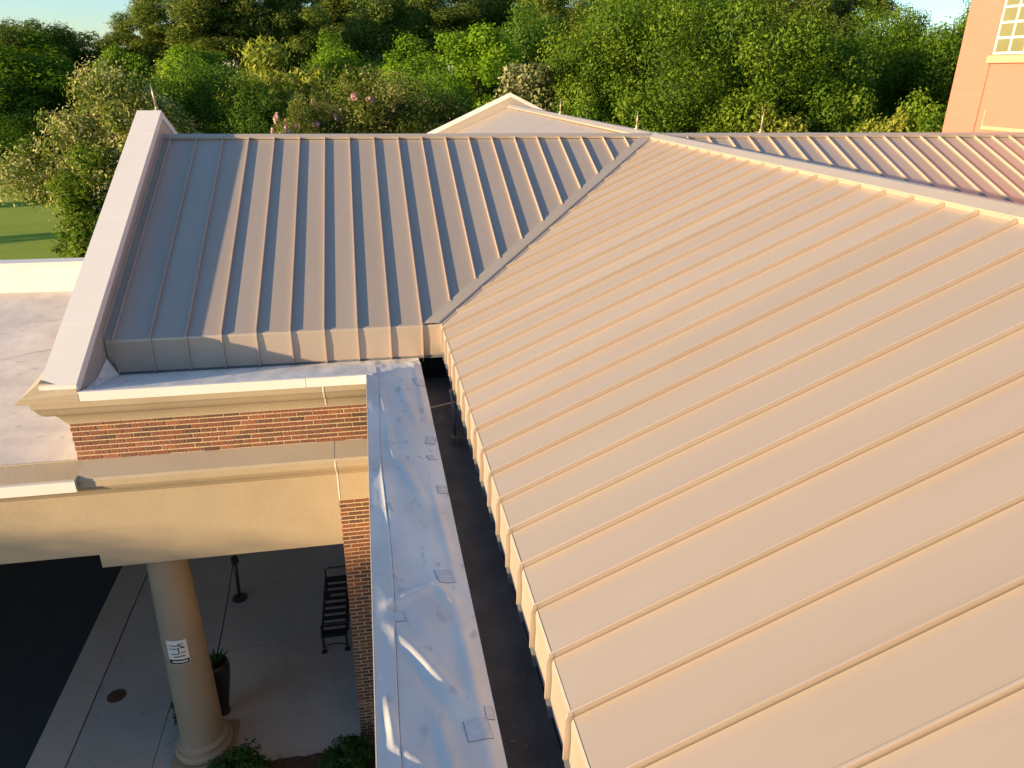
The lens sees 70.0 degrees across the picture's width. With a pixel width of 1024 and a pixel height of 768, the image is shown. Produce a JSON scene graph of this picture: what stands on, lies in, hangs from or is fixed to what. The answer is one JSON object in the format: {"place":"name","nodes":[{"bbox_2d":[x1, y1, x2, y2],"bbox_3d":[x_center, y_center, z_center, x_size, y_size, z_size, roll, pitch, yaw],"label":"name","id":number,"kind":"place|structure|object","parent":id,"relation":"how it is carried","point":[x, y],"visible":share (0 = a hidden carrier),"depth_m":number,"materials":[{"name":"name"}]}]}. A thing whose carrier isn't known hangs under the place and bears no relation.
{"place":"outdoors","nodes":[
{"label":"outdoors","id":0,"kind":"place"},
{"bbox_2d":[0,177,69,259],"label":"lawn","id":1,"kind":"structure","parent":0,"point":[25,231],"depth_m":51.36,"materials":[{"name":"green plant"}]},
{"bbox_2d":[43,141,118,257],"bbox_3d":[-18.069,-6.809,33.358,5.026,8.298,6.105,11,25,22],"label":"bush","id":2,"kind":"object","parent":1,"relation":"on","point":[78,245],"visible":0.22,"depth_m":31.28,"materials":[{"name":"green plant"}]},
{"bbox_2d":[81,41,171,130],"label":"broadleaf tree","id":3,"kind":"object","parent":1,"relation":"on","point":[131,64],"visible":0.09,"depth_m":42.77,"materials":[{"name":"green plant"}]},
{"bbox_2d":[0,555,121,767],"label":"driveway","id":4,"kind":"structure","parent":0,"point":[50,610],"depth_m":14.61,"materials":[{"name":"black asphalt"}]},
{"bbox_2d":[66,543,360,767],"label":"pavement","id":5,"kind":"structure","parent":0,"point":[293,691],"depth_m":13.62,"materials":[{"name":"grey concrete"}]},
{"bbox_2d":[107,689,125,702],"bbox_3d":[-7.033,5.545,12.987,0.310,0.016,0.310,-4,23,-10],"label":"drain cover","id":6,"kind":"object","parent":5,"relation":"on","point":[117,695],"visible":1,"depth_m":12.97,"materials":[{"name":"metal"}]},
{"bbox_2d":[170,702,177,725],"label":"weed","id":7,"kind":"object","parent":5,"relation":"on","point":[174,715],"visible":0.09,"depth_m":12.57,"materials":[{"name":"green plant"}]},
{"bbox_2d":[209,648,230,715],"bbox_3d":[-4.969,5.103,12.449,0.483,1.299,0.432,10,25,22],"label":"urn planter","id":8,"kind":"object","parent":5,"relation":"on","point":[220,663],"visible":0.65,"depth_m":12.34,"materials":[{"name":"black ceramic"}]},
{"bbox_2d":[216,555,246,655],"bbox_3d":[-5.332,4.534,14.001,0.298,1.129,3.083,-6,24,-16],"label":"stanchion","id":9,"kind":"object","parent":5,"relation":"on","point":[239,597],"visible":1,"depth_m":15.15,"materials":[{"name":"black metal"}]},
{"bbox_2d":[266,745,375,767],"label":"planting bed","id":10,"kind":"object","parent":5,"relation":"on","point":[309,761],"visible":0.27,"depth_m":11.76,"materials":[{"name":"brown soil"}]},
{"bbox_2d":[205,738,272,767],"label":"shrub","id":11,"kind":"object","parent":10,"relation":"on","point":[243,756],"visible":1,"depth_m":11.19,"materials":[{"name":"green plant"}]},
{"bbox_2d":[317,731,374,767],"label":"shrub","id":12,"kind":"object","parent":10,"relation":"on","point":[354,751],"visible":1,"depth_m":11.32,"materials":[{"name":"green plant"}]},
{"bbox_2d":[320,565,349,653],"bbox_3d":[-3.522,4.413,14.667,0.570,0.879,1.800,-4,23,-10],"label":"bench","id":13,"kind":"object","parent":5,"relation":"on","point":[334,632],"visible":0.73,"depth_m":14.44,"materials":[{"name":"black metal"}]},
{"bbox_2d":[0,0,970,82],"label":"sky","id":14,"kind":"structure","parent":0,"point":[80,15],"materials":[{"name":"white"}]},
{"label":"ground","id":15,"kind":"structure","parent":0,"visible":0},
{"bbox_2d":[0,23,61,124],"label":"pine tree","id":16,"kind":"object","parent":15,"relation":"on","point":[5,35],"visible":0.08,"depth_m":75.52,"materials":[{"name":"green plant"}]},
{"bbox_2d":[0,62,77,182],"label":"broadleaf tree","id":17,"kind":"object","parent":15,"relation":"on","point":[9,131],"visible":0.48,"depth_m":68.27,"materials":[{"name":"green plant"}]},
{"bbox_2d":[0,17,83,163],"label":"pine tree","id":18,"kind":"object","parent":15,"relation":"on","point":[71,45],"visible":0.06,"depth_m":81.48,"materials":[{"name":"green plant"}]},
{"bbox_2d":[0,28,93,175],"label":"broadleaf tree","id":19,"kind":"object","parent":15,"relation":"on","point":[54,75],"visible":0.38,"depth_m":71.16,"materials":[{"name":"green plant"}]},
{"bbox_2d":[39,26,100,90],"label":"pine tree","id":20,"kind":"object","parent":15,"relation":"on","point":[86,51],"visible":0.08,"depth_m":84.67,"materials":[{"name":"green plant"}]},
{"bbox_2d":[26,563,147,767],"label":"kerb","id":21,"kind":"structure","parent":15,"relation":"on","point":[57,741],"depth_m":13.43,"materials":[{"name":"grey concrete"}]},
{"bbox_2d":[0,48,201,236],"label":"broadleaf tree","id":22,"kind":"object","parent":15,"relation":"on","point":[112,114],"visible":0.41,"depth_m":32.27,"materials":[{"name":"green plant"}]},
{"bbox_2d":[86,29,144,80],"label":"pine tree","id":23,"kind":"object","parent":15,"relation":"on","point":[92,47],"visible":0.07,"depth_m":82.00,"materials":[{"name":"green plant"}]},
{"bbox_2d":[90,11,174,93],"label":"pine tree","id":24,"kind":"object","parent":15,"relation":"on","point":[138,41],"visible":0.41,"depth_m":79.84,"materials":[{"name":"green plant"}]},
{"bbox_2d":[118,0,183,82],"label":"pine tree","id":25,"kind":"object","parent":15,"relation":"on","point":[143,13],"visible":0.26,"depth_m":77.64,"materials":[{"name":"green plant"}]},
{"bbox_2d":[148,40,236,133],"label":"broadleaf tree","id":26,"kind":"object","parent":15,"relation":"on","point":[210,58],"visible":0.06,"depth_m":60.34,"materials":[{"name":"green plant"}]},
{"bbox_2d":[143,51,261,133],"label":"broadleaf tree","id":27,"kind":"object","parent":15,"relation":"on","point":[189,99],"visible":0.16,"depth_m":46.85,"materials":[{"name":"green plant"}]},
{"bbox_2d":[148,0,257,61],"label":"pine tree","id":28,"kind":"object","parent":15,"relation":"on","point":[198,26],"visible":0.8,"depth_m":68.92,"materials":[{"name":"green plant"}]},
{"bbox_2d":[192,66,291,133],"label":"broadleaf tree","id":29,"kind":"object","parent":15,"relation":"on","point":[255,108],"visible":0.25,"depth_m":45.52,"materials":[{"name":"green plant"}]},
{"bbox_2d":[211,0,272,75],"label":"pine tree","id":30,"kind":"object","parent":15,"relation":"on","point":[228,6],"visible":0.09,"depth_m":71.30,"materials":[{"name":"green plant"}]},
{"bbox_2d":[222,0,311,96],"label":"pine tree","id":31,"kind":"object","parent":15,"relation":"on","point":[263,26],"visible":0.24,"depth_m":71.08,"materials":[{"name":"green plant"}]},
{"bbox_2d":[202,35,348,133],"bbox_3d":[-19.703,-21.098,60.333,13.064,14.110,15.177,15,27,30],"label":"broadleaf tree","id":32,"kind":"object","parent":15,"relation":"on","point":[308,80],"visible":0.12,"depth_m":57.76,"materials":[{"name":"green plant"}]},
{"bbox_2d":[261,0,330,82],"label":"pine tree","id":33,"kind":"object","parent":15,"relation":"on","point":[318,8],"visible":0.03,"depth_m":74.25,"materials":[{"name":"green plant"}]},
{"bbox_2d":[270,88,342,133],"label":"flowering tree","id":34,"kind":"object","parent":15,"relation":"on","point":[303,121],"visible":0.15,"depth_m":40.62,"materials":[{"name":"green plant"}]},
{"bbox_2d":[267,0,349,68],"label":"pine tree","id":35,"kind":"object","parent":15,"relation":"on","point":[310,19],"visible":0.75,"depth_m":72.25,"materials":[{"name":"green plant"}]},
{"bbox_2d":[270,31,386,131],"bbox_3d":[-15.259,-25.383,68.407,13.619,14.132,14.648,10,25,22],"label":"broadleaf tree","id":36,"kind":"object","parent":15,"relation":"on","point":[340,56],"visible":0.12,"depth_m":63.97,"materials":[{"name":"green plant"}]},
{"bbox_2d":[305,0,373,45],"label":"pine tree","id":37,"kind":"object","parent":15,"relation":"on","point":[337,9],"visible":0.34,"depth_m":86.00,"materials":[{"name":"green plant"}]},
{"bbox_2d":[333,0,416,104],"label":"pine tree","id":38,"kind":"object","parent":15,"relation":"on","point":[367,40],"visible":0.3,"depth_m":76.51,"materials":[{"name":"green plant"}]},
{"bbox_2d":[286,62,473,134],"bbox_3d":[-8.455,-13.563,44.527,11.372,11.055,11.184,-9,25,-21],"label":"flowering tree","id":39,"kind":"object","parent":15,"relation":"on","point":[382,111],"visible":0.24,"depth_m":41.76,"materials":[{"name":"green plant"}]},
{"bbox_2d":[353,30,454,132],"bbox_3d":[-8.616,-22.107,61.468,13.064,13.636,12.146,-15,27,-32],"label":"broadleaf tree","id":40,"kind":"object","parent":15,"relation":"on","point":[419,65],"visible":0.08,"depth_m":58.08,"materials":[{"name":"green plant"}]},
{"bbox_2d":[376,0,432,61],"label":"pine tree","id":41,"kind":"object","parent":15,"relation":"on","point":[409,4],"visible":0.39,"depth_m":77.24,"materials":[{"name":"green plant"}]},
{"bbox_2d":[395,0,449,61],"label":"pine tree","id":42,"kind":"object","parent":15,"relation":"on","point":[420,19],"visible":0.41,"depth_m":78.37,"materials":[{"name":"green plant"}]},
{"bbox_2d":[386,60,480,132],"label":"broadleaf tree","id":43,"kind":"object","parent":15,"relation":"on","point":[467,98],"visible":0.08,"depth_m":47.69,"materials":[{"name":"green plant"}]},
{"bbox_2d":[406,0,489,64],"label":"pine tree","id":44,"kind":"object","parent":15,"relation":"on","point":[456,16],"visible":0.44,"depth_m":79.09,"materials":[{"name":"green plant"}]},
{"bbox_2d":[413,20,541,113],"bbox_3d":[-2.576,-20.206,56.670,11.430,14.437,11.150,-11,25,-25],"label":"broadleaf tree","id":45,"kind":"object","parent":15,"relation":"on","point":[491,47],"visible":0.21,"depth_m":53.33,"materials":[{"name":"green plant"}]},
{"bbox_2d":[448,0,517,99],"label":"pine tree","id":46,"kind":"object","parent":15,"relation":"on","point":[489,14],"visible":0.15,"depth_m":85.19,"materials":[{"name":"green plant"}]},
{"bbox_2d":[487,0,529,34],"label":"pine tree","id":47,"kind":"object","parent":15,"relation":"on","point":[513,5],"visible":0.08,"depth_m":87.70,"materials":[{"name":"green plant"}]},
{"bbox_2d":[0,93,1023,767],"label":"brick building","id":48,"kind":"structure","parent":15,"relation":"on","point":[730,475],"depth_m":7.48,"materials":[{"name":"metal"}]},
{"bbox_2d":[150,83,159,109],"bbox_3d":[-6.492,-5.215,13.277,0.120,0.466,0.120,-4,23,-10],"label":"lightning rod","id":49,"kind":"object","parent":48,"relation":"on","point":[155,104],"visible":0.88,"depth_m":13.28,"materials":[{"name":"metal"}]},
{"bbox_2d":[166,639,190,664],"bbox_3d":[-4.943,3.968,10.809,0.290,0.435,0.049,-3,23,-8],"label":"sign","id":50,"kind":"object","parent":48,"relation":"attached to","point":[178,652],"visible":1,"depth_m":10.80,"materials":[{"name":"grey paper"}]},
{"bbox_2d":[433,389,553,765],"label":"leaf litter","id":51,"kind":"object","parent":48,"relation":"on","point":[525,745],"visible":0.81,"depth_m":6.09,"materials":[{"name":"brown plant"}]},
{"bbox_2d":[634,112,638,128],"bbox_3d":[2.756,-5.808,16.078,0.120,0.365,0.120,-4,23,-10],"label":"lightning rod","id":52,"kind":"object","parent":48,"relation":"on","point":[636,127],"visible":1,"depth_m":16.09,"materials":[{"name":"metal"}]},
{"bbox_2d":[758,109,764,132],"bbox_3d":[5.283,-5.562,15.441,0.120,0.465,0.120,-4,23,-10],"label":"lightning rod","id":53,"kind":"object","parent":48,"relation":"on","point":[760,130],"visible":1,"depth_m":15.46,"materials":[{"name":"metal"}]},
{"bbox_2d":[486,58,554,111],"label":"broadleaf tree","id":54,"kind":"object","parent":15,"relation":"on","point":[539,76],"visible":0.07,"depth_m":40.54,"materials":[{"name":"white plant"}]},
{"bbox_2d":[141,63,899,105],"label":"woodland","id":55,"kind":"object","parent":15,"relation":"on","point":[452,74],"depth_m":119.95,"materials":[{"name":"green plant"}]},
{"bbox_2d":[473,0,576,111],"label":"broadleaf tree","id":56,"kind":"object","parent":15,"relation":"on","point":[524,35],"visible":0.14,"depth_m":58.75,"materials":[{"name":"green plant"}]},
{"bbox_2d":[511,0,576,55],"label":"pine tree","id":57,"kind":"object","parent":15,"relation":"on","point":[559,8],"visible":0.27,"depth_m":74.25,"materials":[{"name":"green plant"}]},
{"bbox_2d":[526,81,569,112],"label":"tree","id":58,"kind":"object","parent":15,"relation":"on","point":[550,107],"visible":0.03,"depth_m":41.85,"materials":[{"name":"green plant"}]},
{"bbox_2d":[554,83,610,122],"bbox_3d":[3.622,-10.914,40.878,4.166,10.930,5.060,21,30,39],"label":"bush","id":59,"kind":"object","parent":15,"relation":"on","point":[587,112],"visible":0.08,"depth_m":38.98,"materials":[{"name":"green plant"}]},
{"bbox_2d":[567,0,619,45],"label":"pine tree","id":60,"kind":"object","parent":15,"relation":"on","point":[573,13],"visible":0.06,"depth_m":83.03,"materials":[{"name":"green plant"}]},
{"bbox_2d":[543,0,672,127],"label":"broadleaf tree","id":61,"kind":"object","parent":15,"relation":"on","point":[562,68],"visible":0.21,"depth_m":40.55,"materials":[{"name":"green plant"}]},
{"bbox_2d":[601,89,687,132],"bbox_3d":[7.075,-10.560,40.396,6.747,10.696,5.555,-1,23,-3],"label":"bush","id":62,"kind":"object","parent":15,"relation":"on","point":[626,107],"visible":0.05,"depth_m":38.32,"materials":[{"name":"green plant"}]},
{"bbox_2d":[643,0,711,58],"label":"pine tree","id":63,"kind":"object","parent":15,"relation":"on","point":[673,30],"visible":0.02,"depth_m":78.45,"materials":[{"name":"green plant"}]},
{"bbox_2d":[515,0,888,132],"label":"broadleaf tree","id":64,"kind":"object","parent":15,"relation":"on","point":[706,20],"visible":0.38,"depth_m":38.54,"materials":[{"name":"green plant"}]},
{"bbox_2d":[684,94,747,132],"bbox_3d":[10.742,-10.131,39.680,5.555,10.518,6.747,5,23,11],"label":"bush","id":65,"kind":"object","parent":15,"relation":"on","point":[703,123],"visible":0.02,"depth_m":37.40,"materials":[{"name":"green plant"}]},
{"bbox_2d":[720,0,772,50],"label":"pine tree","id":66,"kind":"object","parent":15,"relation":"on","point":[738,18],"visible":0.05,"depth_m":79.25,"materials":[{"name":"green plant"}]},
{"bbox_2d":[744,0,800,47],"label":"pine tree","id":67,"kind":"object","parent":15,"relation":"on","point":[789,7],"visible":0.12,"depth_m":77.70,"materials":[{"name":"green plant"}]},
{"bbox_2d":[686,33,861,132],"bbox_3d":[14.750,-13.741,42.951,11.185,13.143,12.113,4,23,8],"label":"broadleaf tree","id":68,"kind":"object","parent":15,"relation":"on","point":[801,86],"visible":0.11,"depth_m":39.66,"materials":[{"name":"green plant"}]},
{"bbox_2d":[732,101,816,132],"bbox_3d":[13.397,-9.993,39.053,5.606,9.674,5.342,13,26,28],"label":"bush","id":69,"kind":"object","parent":15,"relation":"on","point":[787,127],"visible":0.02,"depth_m":36.58,"materials":[{"name":"green plant"}]},
{"bbox_2d":[746,0,816,50],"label":"pine tree","id":70,"kind":"object","parent":15,"relation":"on","point":[804,3],"visible":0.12,"depth_m":77.93,"materials":[{"name":"green plant"}]},
{"bbox_2d":[802,0,859,63],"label":"pine tree","id":71,"kind":"object","parent":15,"relation":"on","point":[833,9],"visible":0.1,"depth_m":79.07,"materials":[{"name":"green plant"}]},
{"bbox_2d":[774,40,891,131],"bbox_3d":[19.495,-14.874,46.419,8.580,12.636,8.514,15,27,31],"label":"broadleaf tree","id":72,"kind":"object","parent":15,"relation":"on","point":[861,109],"visible":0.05,"depth_m":43.62,"materials":[{"name":"green plant"}]},
{"bbox_2d":[798,83,879,132],"bbox_3d":[16.881,-10.353,39.718,6.480,11.134,5.334,19,29,36],"label":"bush","id":73,"kind":"object","parent":15,"relation":"on","point":[833,119],"visible":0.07,"depth_m":37.56,"materials":[{"name":"green plant"}]},
{"bbox_2d":[808,0,903,47],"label":"pine tree","id":74,"kind":"object","parent":15,"relation":"on","point":[853,3],"visible":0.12,"depth_m":82.05,"materials":[{"name":"green plant"}]},
{"bbox_2d":[793,0,932,130],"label":"broadleaf tree","id":75,"kind":"object","parent":15,"relation":"on","point":[912,16],"depth_m":52.12,"materials":[{"name":"green plant"}]},
{"bbox_2d":[854,103,916,131],"bbox_3d":[18.503,-9.457,37.893,4.696,9.705,4.474,-13,26,-29],"label":"bush","id":76,"kind":"object","parent":15,"relation":"on","point":[898,124],"visible":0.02,"depth_m":35.67,"materials":[{"name":"green plant"}]},
{"bbox_2d":[846,6,964,130],"bbox_3d":[26.414,-16.862,48.595,12.348,14.786,11.403,10,25,22],"label":"broadleaf tree","id":77,"kind":"object","parent":15,"relation":"on","point":[932,65],"visible":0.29,"depth_m":45.37,"materials":[{"name":"green plant"}]},
{"bbox_2d":[891,87,947,131],"bbox_3d":[19.811,-8.876,36.434,4.166,11.013,5.060,-7,24,-18],"label":"bush","id":78,"kind":"object","parent":15,"relation":"on","point":[934,122],"visible":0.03,"depth_m":34.74,"materials":[{"name":"green plant"}]},
{"bbox_2d":[902,0,971,112],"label":"broadleaf tree","id":79,"kind":"object","parent":15,"relation":"on","point":[963,23],"visible":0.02,"depth_m":46.77,"materials":[{"name":"green plant"}]},
{"bbox_2d":[942,0,1023,131],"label":"peach building","id":80,"kind":"structure","parent":15,"relation":"on","point":[987,93],"depth_m":27.04,"materials":[{"name":"paint"}]},
{"bbox_2d":[993,0,1023,53],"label":"window","id":81,"kind":"structure","parent":80,"relation":"in","point":[1010,35],"depth_m":26.05,"materials":[{"name":"yellow glass"}]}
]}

